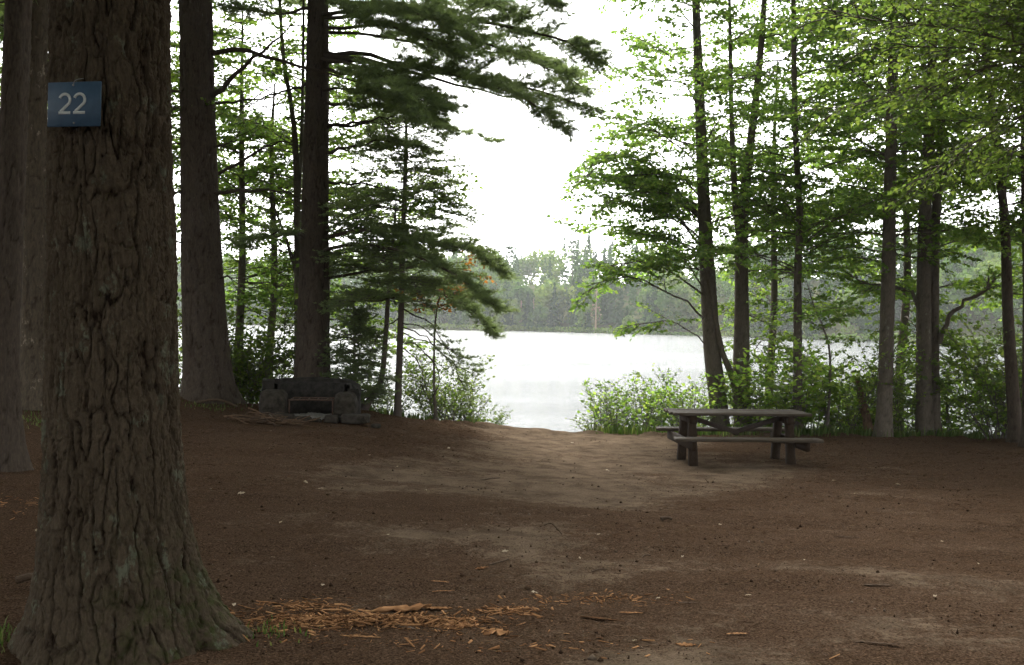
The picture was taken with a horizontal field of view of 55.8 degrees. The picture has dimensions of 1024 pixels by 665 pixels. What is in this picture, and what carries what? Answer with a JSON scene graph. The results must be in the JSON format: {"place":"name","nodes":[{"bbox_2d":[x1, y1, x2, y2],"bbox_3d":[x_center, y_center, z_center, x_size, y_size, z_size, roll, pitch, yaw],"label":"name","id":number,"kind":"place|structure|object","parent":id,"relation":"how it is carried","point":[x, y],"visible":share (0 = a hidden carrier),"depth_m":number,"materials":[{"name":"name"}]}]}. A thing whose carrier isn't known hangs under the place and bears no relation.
{"place":"outdoors","nodes":[
{"label":"outdoors","id":0,"kind":"place"},
{"bbox_2d":[0,396,1005,652],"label":"grass","id":1,"kind":"structure","parent":0,"point":[798,432],"depth_m":17.54,"materials":[{"name":"plant"}]},
{"bbox_2d":[0,0,1020,285],"label":"sky","id":2,"kind":"structure","parent":0,"point":[522,179],"materials":[{"name":"white"}]},
{"bbox_2d":[0,278,1023,664],"bbox_3d":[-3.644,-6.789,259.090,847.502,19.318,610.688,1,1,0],"label":"ground","id":3,"kind":"structure","parent":0,"point":[524,454],"depth_m":7.63,"materials":[{"name":"soil"}]},
{"bbox_2d":[0,0,3,94],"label":"tree","id":4,"kind":"object","parent":3,"relation":"on","point":[1,38],"depth_m":16.75,"materials":[{"name":"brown wood"}]},
{"bbox_2d":[0,0,33,471],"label":"pine tree","id":5,"kind":"object","parent":3,"relation":"on","point":[14,118],"visible":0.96,"depth_m":9.88,"materials":[{"name":"brown plant"}]},
{"bbox_2d":[0,0,36,47],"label":"woods pine","id":6,"kind":"object","parent":3,"relation":"on","point":[1,19],"visible":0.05,"depth_m":14.37,"materials":[{"name":"green plant"}]},
{"bbox_2d":[15,573,32,583],"bbox_3d":[-2.909,1.544,5.980,0.324,0.103,0.066,1,1,0],"label":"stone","id":7,"kind":"object","parent":3,"relation":"on","point":[22,578],"visible":0.42,"depth_m":5.97,"materials":[{"name":"stone"}]},
{"bbox_2d":[20,0,48,410],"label":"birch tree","id":8,"kind":"object","parent":3,"relation":"on","point":[32,325],"visible":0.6,"depth_m":13.64,"materials":[{"name":"brown plant"}]},
{"bbox_2d":[0,8,247,193],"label":"tree","id":9,"kind":"object","parent":3,"relation":"on","point":[174,44],"visible":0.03,"depth_m":18.64,"materials":[{"name":"plant"}]},
{"bbox_2d":[7,0,254,664],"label":"pine tree","id":10,"kind":"object","parent":3,"relation":"on","point":[120,576],"visible":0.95,"depth_m":4.72,"materials":[{"name":"brown plant"}]},
{"bbox_2d":[47,78,101,126],"bbox_3d":[-2.076,-1.091,4.581,0.278,0.230,0.018,1,0,10],"label":"sign plate","id":11,"kind":"object","parent":10,"relation":"attached to","point":[74,104],"visible":1,"depth_m":4.58,"materials":[{"name":"blue paint"}]},
{"bbox_2d":[178,306,242,389],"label":"shrub","id":12,"kind":"object","parent":3,"relation":"on","point":[180,349],"visible":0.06,"depth_m":18.64,"materials":[{"name":"green plant"}]},
{"bbox_2d":[178,334,256,395],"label":"shrub","id":13,"kind":"object","parent":3,"relation":"on","point":[234,358],"visible":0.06,"depth_m":18.47,"materials":[{"name":"green plant"}]},
{"bbox_2d":[197,398,237,406],"bbox_3d":[-4.977,1.184,16.356,0.712,0.135,0.070,1,1,3],"label":"stick","id":14,"kind":"object","parent":3,"relation":"on","point":[214,399],"visible":1,"depth_m":16.35,"materials":[{"name":"wood"}]},
{"bbox_2d":[177,297,296,401],"bbox_3d":[-5.229,0.675,19.075,3.142,2.950,3.951,1,1,-18],"label":"shrub","id":15,"kind":"object","parent":3,"relation":"on","point":[241,368],"visible":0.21,"depth_m":18.21,"materials":[{"name":"green plant"}]},
{"bbox_2d":[223,415,251,423],"bbox_3d":[-4.051,1.319,14.505,0.622,0.047,0.084,14,8,17],"label":"brush stick","id":16,"kind":"object","parent":3,"relation":"on","point":[238,419],"visible":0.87,"depth_m":14.48,"materials":[{"name":"brown wood"}]},
{"bbox_2d":[224,412,259,417],"bbox_3d":[-4.073,1.246,14.628,0.553,0.048,0.100,1,23,-22],"label":"brush stick","id":17,"kind":"object","parent":16,"relation":"on","point":[241,415],"visible":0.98,"depth_m":14.60,"materials":[{"name":"brown wood"}]},
{"bbox_2d":[229,417,263,420],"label":"brush stick","id":18,"kind":"object","parent":3,"relation":"on","point":[246,419],"visible":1,"depth_m":14.58,"materials":[{"name":"brown wood"}]},
{"bbox_2d":[177,285,333,401],"bbox_3d":[-5.165,0.371,18.354,3.477,2.596,2.765,1,1,-13],"label":"shrub","id":19,"kind":"object","parent":3,"relation":"on","point":[272,340],"visible":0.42,"depth_m":18.08,"materials":[{"name":"green plant"}]},
{"bbox_2d":[248,407,273,421],"bbox_3d":[-3.785,1.241,14.688,0.553,0.047,0.100,21,7,29],"label":"brush stick","id":20,"kind":"object","parent":3,"relation":"on","point":[258,412],"visible":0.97,"depth_m":14.68,"materials":[{"name":"brown wood"}]},
{"bbox_2d":[170,0,354,403],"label":"pine tree","id":21,"kind":"object","parent":3,"relation":"on","point":[207,372],"visible":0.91,"depth_m":16.69,"materials":[{"name":"brown plant"}]},
{"bbox_2d":[229,329,295,403],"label":"shrub","id":22,"kind":"object","parent":3,"relation":"on","point":[249,373],"visible":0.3,"depth_m":18.16,"materials":[{"name":"green plant"}]},
{"bbox_2d":[173,83,353,378],"bbox_3d":[-5.364,-1.174,20.488,4.289,8.170,4.870,1,1,16],"label":"tree","id":23,"kind":"object","parent":3,"relation":"on","point":[263,296],"visible":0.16,"depth_m":19.82,"materials":[{"name":"plant"}]},
{"bbox_2d":[179,309,352,401],"bbox_3d":[-4.734,0.937,19.634,3.951,2.950,3.142,0,1,-30],"label":"shrub","id":24,"kind":"object","parent":3,"relation":"on","point":[271,376],"visible":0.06,"depth_m":18.74,"materials":[{"name":"green plant"}]},
{"bbox_2d":[170,0,363,354],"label":"tree","id":25,"kind":"object","parent":3,"relation":"on","point":[242,261],"visible":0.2,"depth_m":19.50,"materials":[{"name":"plant"}]},
{"bbox_2d":[261,416,295,424],"bbox_3d":[-3.517,1.326,14.601,0.553,0.047,0.100,15,0,-22],"label":"brush stick","id":26,"kind":"object","parent":3,"relation":"on","point":[275,419],"visible":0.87,"depth_m":14.52,"materials":[{"name":"brown wood"}]},
{"bbox_2d":[254,416,296,420],"bbox_3d":[-3.564,1.298,14.592,0.622,0.047,0.084,0,18,-7],"label":"brush stick","id":27,"kind":"object","parent":26,"relation":"on","point":[279,419],"visible":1,"depth_m":14.59,"materials":[{"name":"brown wood"}]},
{"bbox_2d":[256,600,301,605],"bbox_3d":[-1.370,1.603,5.723,0.303,0.008,0.043,4,3,7],"label":"wood splinter","id":28,"kind":"object","parent":3,"relation":"on","point":[273,602],"visible":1,"depth_m":5.72,"materials":[{"name":"wood"}]},
{"bbox_2d":[274,421,303,423],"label":"brush stick","id":29,"kind":"object","parent":3,"relation":"on","point":[290,422],"visible":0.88,"depth_m":14.52,"materials":[{"name":"brown wood"}]},
{"bbox_2d":[174,0,419,362],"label":"maple tree","id":30,"kind":"object","parent":3,"relation":"on","point":[225,111],"visible":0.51,"depth_m":18.54,"materials":[{"name":"green plant"}]},
{"bbox_2d":[300,416,311,421],"bbox_3d":[-3.222,1.364,15.174,0.152,0.110,0.205,1,1,16],"label":"stone","id":31,"kind":"object","parent":3,"relation":"on","point":[309,418],"visible":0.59,"depth_m":15.10,"materials":[{"name":"stone"}]},
{"bbox_2d":[259,377,369,423],"bbox_3d":[-3.194,1.111,15.837,1.810,0.675,1.442,1,1,-4],"label":"fireplace","id":32,"kind":"object","parent":3,"relation":"on","point":[332,400],"visible":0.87,"depth_m":15.85,"materials":[{"name":"stone"}]},
{"bbox_2d":[283,353,367,376],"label":"shrub","id":33,"kind":"object","parent":3,"relation":"on","point":[290,367],"visible":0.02,"depth_m":17.98,"materials":[{"name":"green plant"}]},
{"bbox_2d":[216,38,439,362],"bbox_3d":[-4.005,-1.530,20.391,5.162,8.993,4.808,1,1,35],"label":"tree","id":34,"kind":"object","parent":3,"relation":"on","point":[285,206],"visible":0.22,"depth_m":20.04,"materials":[{"name":"plant"}]},
{"bbox_2d":[310,302,406,404],"bbox_3d":[-2.822,0.513,17.309,1.776,2.131,1.590,1,1,26],"label":"spruce tree","id":35,"kind":"object","parent":3,"relation":"on","point":[358,329],"visible":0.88,"depth_m":17.10,"materials":[{"name":"green plant"}]},
{"bbox_2d":[342,635,380,637],"bbox_3d":[-0.812,1.624,5.172,0.227,0.008,0.030,1,1,3],"label":"wood splinter","id":36,"kind":"object","parent":3,"relation":"on","point":[360,636],"visible":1,"depth_m":5.17,"materials":[{"name":"wood"}]},
{"bbox_2d":[371,423,380,427],"bbox_3d":[-2.164,1.484,15.336,0.161,0.084,0.109,0,1,-43],"label":"stone","id":37,"kind":"object","parent":3,"relation":"on","point":[374,425],"visible":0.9,"depth_m":15.29,"materials":[{"name":"stone"}]},
{"bbox_2d":[340,357,425,411],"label":"shrub","id":38,"kind":"object","parent":3,"relation":"on","point":[369,382],"visible":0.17,"depth_m":18.33,"materials":[{"name":"green plant"}]},
{"bbox_2d":[361,385,422,413],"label":"shrub","id":39,"kind":"object","parent":3,"relation":"on","point":[410,393],"visible":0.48,"depth_m":18.04,"materials":[{"name":"green plant"}]},
{"bbox_2d":[358,603,431,612],"bbox_3d":[-0.739,1.631,5.674,0.542,0.028,0.136,-4,5,-7],"label":"wood splinter","id":40,"kind":"object","parent":3,"relation":"on","point":[406,607],"visible":0.69,"depth_m":5.68,"materials":[{"name":"wood"}]},
{"bbox_2d":[298,87,519,416],"bbox_3d":[-1.854,-1.520,17.561,4.078,6.412,4.610,1,1,0],"label":"hemlock tree","id":41,"kind":"object","parent":3,"relation":"on","point":[405,283],"visible":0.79,"depth_m":17.18,"materials":[{"name":"green plant"}]},
{"bbox_2d":[210,0,622,377],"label":"pine tree","id":42,"kind":"object","parent":3,"relation":"on","point":[407,94],"visible":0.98,"depth_m":16.25,"materials":[{"name":"green plant"}]},
{"bbox_2d":[354,163,484,410],"bbox_3d":[-1.982,-0.798,17.309,2.415,4.822,2.372,1,1,35],"label":"cherry sapling","id":43,"kind":"object","parent":3,"relation":"on","point":[387,309],"visible":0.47,"depth_m":17.46,"materials":[{"name":"green plant"}]},
{"bbox_2d":[0,493,839,659],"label":"wood chips","id":44,"kind":"object","parent":3,"relation":"on","point":[356,617],"visible":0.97,"depth_m":5.47,"materials":[{"name":"wood"}]},
{"bbox_2d":[423,606,452,609],"bbox_3d":[-0.440,1.632,5.723,0.181,0.018,0.087,4,-5,-6],"label":"wood splinter","id":45,"kind":"object","parent":3,"relation":"on","point":[435,607],"visible":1,"depth_m":5.71,"materials":[{"name":"wood"}]},
{"bbox_2d":[392,351,484,420],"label":"shrub","id":46,"kind":"object","parent":3,"relation":"on","point":[423,400],"visible":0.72,"depth_m":18.66,"materials":[{"name":"green plant"}]},
{"bbox_2d":[392,251,496,420],"bbox_3d":[-1.085,0.146,17.593,1.377,3.380,2.104,1,1,33],"label":"autumn maple","id":47,"kind":"object","parent":3,"relation":"on","point":[435,413],"visible":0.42,"depth_m":17.65,"materials":[{"name":"green plant"}]},
{"bbox_2d":[392,349,502,421],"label":"shrub","id":48,"kind":"object","parent":3,"relation":"on","point":[450,390],"visible":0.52,"depth_m":18.63,"materials":[{"name":"green plant"}]},
{"bbox_2d":[425,390,491,420],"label":"shrub","id":49,"kind":"object","parent":3,"relation":"on","point":[446,414],"visible":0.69,"depth_m":18.16,"materials":[{"name":"green plant"}]},
{"bbox_2d":[452,622,469,627],"bbox_3d":[-0.282,1.643,5.413,0.104,0.024,0.097,1,1,27],"label":"wood splinter","id":50,"kind":"object","parent":3,"relation":"on","point":[464,625],"visible":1,"depth_m":5.41,"materials":[{"name":"wood"}]},
{"bbox_2d":[440,383,490,421],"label":"shrub","id":51,"kind":"object","parent":3,"relation":"on","point":[461,413],"visible":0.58,"depth_m":18.39,"materials":[{"name":"green plant"}]},
{"bbox_2d":[471,403,512,424],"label":"shrub","id":52,"kind":"object","parent":3,"relation":"on","point":[497,421],"visible":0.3,"depth_m":19.28,"materials":[{"name":"green plant"}]},
{"bbox_2d":[482,628,509,636],"bbox_3d":[-0.092,1.646,5.319,0.160,0.031,0.117,-1,4,14],"label":"wood splinter","id":53,"kind":"object","parent":3,"relation":"on","point":[498,632],"visible":1,"depth_m":5.31,"materials":[{"name":"wood"}]},
{"bbox_2d":[488,558,508,564],"bbox_3d":[-0.088,1.630,6.869,0.024,0.018,0.230,2,1,39],"label":"stick","id":54,"kind":"object","parent":3,"relation":"on","point":[498,562],"visible":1,"depth_m":6.84,"materials":[{"name":"wood"}]},
{"bbox_2d":[497,245,517,285],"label":"pine","id":55,"kind":"object","parent":3,"relation":"on","point":[509,248],"visible":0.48,"depth_m":299.34,"materials":[{"name":"plant"}]},
{"bbox_2d":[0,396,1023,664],"bbox_3d":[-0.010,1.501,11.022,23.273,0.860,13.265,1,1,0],"label":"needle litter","id":56,"kind":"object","parent":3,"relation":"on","point":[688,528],"visible":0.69,"depth_m":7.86,"materials":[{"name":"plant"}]},
{"bbox_2d":[543,523,561,534],"bbox_3d":[0.333,1.595,7.867,0.157,0.092,0.020,1,1,7],"label":"stick","id":57,"kind":"object","parent":3,"relation":"on","point":[553,525],"visible":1,"depth_m":7.87,"materials":[{"name":"wood"}]},
{"bbox_2d":[559,240,585,290],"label":"pine","id":58,"kind":"object","parent":3,"relation":"on","point":[573,252],"visible":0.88,"depth_m":289.15,"materials":[{"name":"plant"}]},
{"bbox_2d":[565,405,624,430],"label":"shrub","id":59,"kind":"object","parent":3,"relation":"on","point":[596,422],"visible":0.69,"depth_m":18.26,"materials":[{"name":"green plant"}]},
{"bbox_2d":[591,289,601,328],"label":"dead tree","id":60,"kind":"object","parent":3,"relation":"on","point":[595,309],"visible":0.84,"depth_m":257.16,"materials":[{"name":"wood"}]},
{"bbox_2d":[176,217,1022,343],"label":"forest","id":61,"kind":"object","parent":3,"relation":"on","point":[552,299],"visible":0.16,"depth_m":260.23,"materials":[{"name":"green plant"}]},
{"bbox_2d":[580,616,619,620],"bbox_3d":[0.526,1.650,5.574,0.271,0.010,0.048,2,-6,16],"label":"wood splinter","id":62,"kind":"object","parent":3,"relation":"on","point":[600,618],"visible":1,"depth_m":5.57,"materials":[{"name":"wood"}]},
{"bbox_2d":[582,381,648,429],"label":"shrub","id":63,"kind":"object","parent":3,"relation":"on","point":[606,405],"visible":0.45,"depth_m":18.88,"materials":[{"name":"green plant"}]},
{"bbox_2d":[577,377,657,430],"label":"shrub","id":64,"kind":"object","parent":3,"relation":"on","point":[608,406],"visible":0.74,"depth_m":18.46,"materials":[{"name":"green plant"}]},
{"bbox_2d":[595,368,682,428],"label":"shrub","id":65,"kind":"object","parent":3,"relation":"on","point":[647,414],"visible":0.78,"depth_m":18.33,"materials":[{"name":"green plant"}]},
{"bbox_2d":[628,383,692,428],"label":"shrub","id":66,"kind":"object","parent":3,"relation":"on","point":[650,389],"visible":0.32,"depth_m":18.83,"materials":[{"name":"green plant"}]},
{"bbox_2d":[660,516,672,520],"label":"stick","id":67,"kind":"object","parent":3,"relation":"on","point":[662,518],"visible":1,"depth_m":8.72,"materials":[{"name":"wood"}]},
{"bbox_2d":[630,369,732,426],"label":"shrub","id":68,"kind":"object","parent":3,"relation":"on","point":[689,395],"visible":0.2,"depth_m":19.09,"materials":[{"name":"green plant"}]},
{"bbox_2d":[675,642,695,646],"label":"wood splinter","id":69,"kind":"object","parent":3,"relation":"on","point":[685,644],"visible":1,"depth_m":5.12,"materials":[{"name":"wood"}]},
{"bbox_2d":[644,363,742,426],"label":"shrub","id":70,"kind":"object","parent":3,"relation":"on","point":[692,400],"visible":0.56,"depth_m":18.23,"materials":[{"name":"green plant"}]},
{"bbox_2d":[546,0,885,426],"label":"maple clump","id":71,"kind":"object","parent":3,"relation":"on","point":[664,196],"visible":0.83,"depth_m":18.27,"materials":[{"name":"green plant"}]},
{"bbox_2d":[680,375,781,426],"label":"shrub","id":72,"kind":"object","parent":3,"relation":"on","point":[764,392],"visible":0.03,"depth_m":20.11,"materials":[{"name":"green plant"}]},
{"bbox_2d":[655,408,823,465],"bbox_3d":[3.229,1.514,13.971,2.078,0.765,1.534,1,1,-5],"label":"picnic table","id":73,"kind":"object","parent":3,"relation":"on","point":[689,419],"visible":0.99,"depth_m":13.73,"materials":[{"name":"grey wood"}]},
{"bbox_2d":[700,348,815,426],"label":"shrub","id":74,"kind":"object","parent":3,"relation":"on","point":[744,396],"visible":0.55,"depth_m":17.83,"materials":[{"name":"green plant"}]},
{"bbox_2d":[710,346,827,426],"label":"shrub","id":75,"kind":"object","parent":3,"relation":"on","point":[782,384],"visible":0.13,"depth_m":18.27,"materials":[{"name":"green plant"}]},
{"bbox_2d":[737,403,808,425],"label":"shrub","id":76,"kind":"object","parent":3,"relation":"on","point":[752,421],"visible":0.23,"depth_m":18.04,"materials":[{"name":"green plant"}]},
{"bbox_2d":[659,39,912,417],"bbox_3d":[5.632,-1.252,20.830,5.132,9.599,5.510,2,1,39],"label":"tree","id":77,"kind":"object","parent":3,"relation":"on","point":[772,323],"visible":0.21,"depth_m":20.10,"materials":[{"name":"plant"}]},
{"bbox_2d":[723,334,851,430],"bbox_3d":[5.191,1.030,17.881,2.190,2.001,1.834,1,1,-24],"label":"shrub","id":78,"kind":"object","parent":3,"relation":"on","point":[809,402],"visible":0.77,"depth_m":17.53,"materials":[{"name":"green plant"}]},
{"bbox_2d":[750,345,847,428],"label":"shrub","id":79,"kind":"object","parent":3,"relation":"on","point":[836,401],"visible":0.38,"depth_m":18.10,"materials":[{"name":"green plant"}]},
{"bbox_2d":[655,0,948,429],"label":"maple tree","id":80,"kind":"object","parent":3,"relation":"on","point":[860,210],"visible":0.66,"depth_m":17.50,"materials":[{"name":"green plant"}]},
{"bbox_2d":[746,280,864,427],"bbox_3d":[5.364,0.538,17.924,2.018,3.057,2.026,1,1,0],"label":"maple sapling","id":81,"kind":"object","parent":3,"relation":"on","point":[815,315],"visible":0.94,"depth_m":17.84,"materials":[{"name":"green plant"}]},
{"bbox_2d":[791,345,875,430],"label":"shrub","id":82,"kind":"object","parent":3,"relation":"on","point":[833,410],"visible":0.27,"depth_m":18.23,"materials":[{"name":"green plant"}]},
{"bbox_2d":[771,355,915,428],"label":"shrub","id":83,"kind":"object","parent":3,"relation":"on","point":[906,364],"visible":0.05,"depth_m":19.10,"materials":[{"name":"green plant"}]},
{"bbox_2d":[764,328,926,431],"bbox_3d":[6.247,1.019,18.213,3.003,2.242,2.388,1,1,29],"label":"shrub","id":84,"kind":"object","parent":3,"relation":"on","point":[873,393],"visible":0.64,"depth_m":17.77,"materials":[{"name":"green plant"}]},
{"bbox_2d":[855,376,873,432],"bbox_3d":[6.565,1.461,17.919,0.444,1.293,0.268,1,1,0],"label":"tree snag","id":85,"kind":"object","parent":3,"relation":"on","point":[867,421],"visible":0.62,"depth_m":17.86,"materials":[{"name":"brown wood"}]},
{"bbox_2d":[830,408,902,434],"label":"shrub","id":86,"kind":"object","parent":3,"relation":"on","point":[900,419],"visible":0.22,"depth_m":17.91,"materials":[{"name":"green plant"}]},
{"bbox_2d":[719,0,1023,436],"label":"maple tree","id":87,"kind":"object","parent":3,"relation":"on","point":[883,424],"visible":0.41,"depth_m":17.30,"materials":[{"name":"green plant"}]},
{"bbox_2d":[836,369,915,429],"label":"shrub","id":88,"kind":"object","parent":3,"relation":"on","point":[872,408],"visible":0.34,"depth_m":18.18,"materials":[{"name":"green plant"}]},
{"bbox_2d":[852,641,899,644],"bbox_3d":[1.924,1.643,5.122,0.245,0.008,0.043,0,-10,14],"label":"wood splinter","id":89,"kind":"object","parent":3,"relation":"on","point":[874,642],"visible":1,"depth_m":5.11,"materials":[{"name":"wood"}]},
{"bbox_2d":[792,347,964,431],"bbox_3d":[7.374,1.565,19.427,2.307,2.600,3.291,0,1,-36],"label":"shrub","id":90,"kind":"object","parent":3,"relation":"on","point":[911,369],"visible":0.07,"depth_m":18.98,"materials":[{"name":"green plant"}]},
{"bbox_2d":[766,0,1023,212],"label":"maple tree","id":91,"kind":"object","parent":3,"relation":"on","point":[999,22],"visible":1,"depth_m":10.49,"materials":[{"name":"green plant"}]},
{"bbox_2d":[778,0,1022,427],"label":"tree","id":92,"kind":"object","parent":3,"relation":"on","point":[863,172],"visible":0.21,"depth_m":19.56,"materials":[{"name":"plant"}]},
{"bbox_2d":[780,0,1021,435],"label":"maple tree","id":93,"kind":"object","parent":3,"relation":"on","point":[926,299],"visible":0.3,"depth_m":17.72,"materials":[{"name":"green plant"}]},
{"bbox_2d":[841,333,969,431],"bbox_3d":[7.419,1.131,18.447,2.388,2.242,3.003,1,1,14],"label":"shrub","id":94,"kind":"object","parent":3,"relation":"on","point":[911,400],"visible":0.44,"depth_m":17.82,"materials":[{"name":"green plant"}]},
{"bbox_2d":[834,357,978,431],"bbox_3d":[7.965,1.542,19.405,3.291,2.600,2.307,1,1,-16],"label":"shrub","id":95,"kind":"object","parent":3,"relation":"on","point":[915,391],"visible":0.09,"depth_m":19.05,"materials":[{"name":"green plant"}]},
{"bbox_2d":[859,0,1023,442],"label":"maple tree","id":96,"kind":"object","parent":3,"relation":"on","point":[1014,411],"visible":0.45,"depth_m":16.82,"materials":[{"name":"plant"}]},
{"bbox_2d":[895,341,991,433],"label":"shrub","id":97,"kind":"object","parent":3,"relation":"on","point":[950,426],"visible":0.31,"depth_m":18.22,"materials":[{"name":"green plant"}]},
{"bbox_2d":[876,0,1023,447],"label":"maple tree","id":98,"kind":"object","parent":3,"relation":"on","point":[937,125],"visible":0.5,"depth_m":15.76,"materials":[{"name":"plant"}]},
{"bbox_2d":[898,2,1022,320],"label":"tree","id":99,"kind":"object","parent":3,"relation":"on","point":[1015,273],"visible":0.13,"depth_m":19.83,"materials":[{"name":"plant"}]},
{"bbox_2d":[932,348,1021,438],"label":"shrub","id":100,"kind":"object","parent":3,"relation":"on","point":[980,406],"visible":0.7,"depth_m":17.63,"materials":[{"name":"green plant"}]},
{"bbox_2d":[935,323,1021,433],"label":"shrub","id":101,"kind":"object","parent":3,"relation":"on","point":[977,364],"visible":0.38,"depth_m":18.08,"materials":[{"name":"green plant"}]},
{"bbox_2d":[939,313,1021,422],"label":"shrub","id":102,"kind":"object","parent":3,"relation":"on","point":[995,381],"visible":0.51,"depth_m":17.70,"materials":[{"name":"green plant"}]},
{"bbox_2d":[939,313,1021,434],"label":"shrub","id":103,"kind":"object","parent":3,"relation":"on","point":[994,339],"visible":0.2,"depth_m":19.61,"materials":[{"name":"green plant"}]},
{"bbox_2d":[954,339,1021,432],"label":"shrub","id":104,"kind":"object","parent":3,"relation":"on","point":[971,357],"visible":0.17,"depth_m":18.26,"materials":[{"name":"green plant"}]},
{"bbox_2d":[1002,91,1021,273],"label":"tree","id":105,"kind":"object","parent":3,"relation":"on","point":[1017,198],"visible":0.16,"depth_m":19.00,"materials":[{"name":"plant"}]},
{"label":"brush stick","id":106,"kind":"object","parent":3,"relation":"on","visible":0},
{"bbox_2d":[262,412,282,416],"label":"brush stick","id":107,"kind":"object","parent":106,"relation":"on","point":[272,414],"visible":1,"depth_m":14.70,"materials":[{"name":"wood"}]},
{"bbox_2d":[178,323,1021,433],"bbox_3d":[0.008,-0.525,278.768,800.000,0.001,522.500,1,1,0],"label":"lake","id":108,"kind":"structure","parent":0,"point":[537,379],"depth_m":70.95,"materials":[{"name":"grey liquid"}]}
]}

